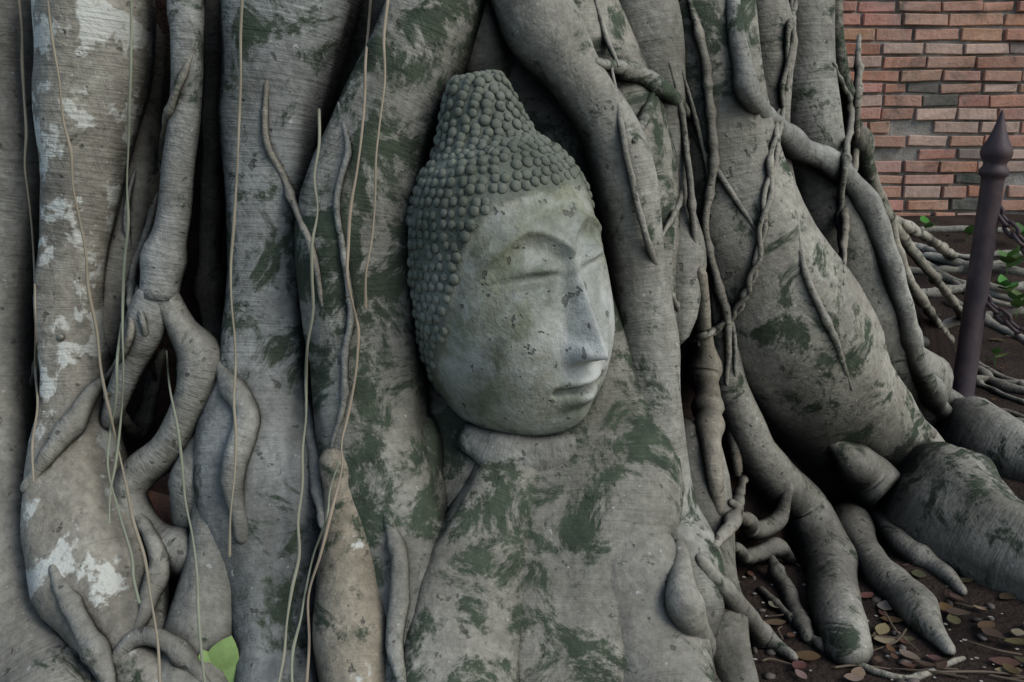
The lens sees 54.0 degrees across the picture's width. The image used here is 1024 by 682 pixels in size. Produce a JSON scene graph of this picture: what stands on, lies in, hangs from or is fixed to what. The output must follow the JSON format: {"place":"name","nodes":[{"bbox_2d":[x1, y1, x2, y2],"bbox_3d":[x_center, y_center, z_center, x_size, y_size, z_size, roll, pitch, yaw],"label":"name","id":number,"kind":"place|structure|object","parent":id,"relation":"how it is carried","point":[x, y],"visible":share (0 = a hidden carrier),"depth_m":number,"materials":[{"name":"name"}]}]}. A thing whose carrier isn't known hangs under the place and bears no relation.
{"place":"outdoors","nodes":[
{"label":"outdoors","id":0,"kind":"place"},
{"bbox_2d":[738,214,1023,681],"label":"ground","id":1,"kind":"structure","parent":0,"point":[1006,622],"depth_m":1.89,"materials":[{"name":"soil"}]},
{"bbox_2d":[148,471,171,524],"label":"ruin bricks","id":2,"kind":"object","parent":1,"relation":"on","point":[158,494],"visible":0.03,"depth_m":1.71,"materials":[{"name":"red brick"}]},
{"bbox_2d":[0,0,1023,681],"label":"banyan tree roots","id":3,"kind":"object","parent":1,"relation":"on","point":[756,238],"visible":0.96,"depth_m":1.64,"materials":[{"name":"grey plant"}]},
{"bbox_2d":[17,0,389,681],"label":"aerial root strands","id":4,"kind":"object","parent":3,"relation":"attached to","point":[117,454],"visible":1,"depth_m":1.57},
{"bbox_2d":[405,69,614,435],"bbox_3d":[-0.004,-0.133,1.657,0.346,0.610,0.342,1,12,2],"label":"buddha head","id":5,"kind":"object","parent":3,"relation":"in","point":[509,285],"visible":0.95,"depth_m":1.53},
{"bbox_2d":[38,0,985,604],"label":"backing tree","id":6,"kind":"object","parent":1,"relation":"on","point":[760,508],"visible":0.02,"depth_m":1.84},
{"bbox_2d":[198,215,1023,681],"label":"plants","id":7,"kind":"object","parent":1,"relation":"on","point":[222,655],"visible":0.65,"depth_m":3.70,"materials":[{"name":"green plant"}]},
{"bbox_2d":[739,250,1023,681],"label":"leaf litter","id":8,"kind":"object","parent":1,"relation":"on","point":[1008,664],"visible":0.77,"depth_m":1.73,"materials":[{"name":"brown plant"}]},
{"bbox_2d":[843,1,1023,215],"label":"brick wall","id":9,"kind":"structure","parent":1,"relation":"on","point":[972,34],"depth_m":5.29,"materials":[{"name":"red brick"}]},
{"bbox_2d":[843,0,1023,214],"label":"mortar","id":10,"kind":"object","parent":9,"relation":"attached to","point":[904,127],"depth_m":5.33,"materials":[{"name":"grey concrete"}]},
{"bbox_2d":[952,110,1023,396],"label":"post with chain","id":11,"kind":"object","parent":1,"relation":"on","point":[996,152],"visible":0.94,"depth_m":2.93,"materials":[{"name":"paint"}]}
]}

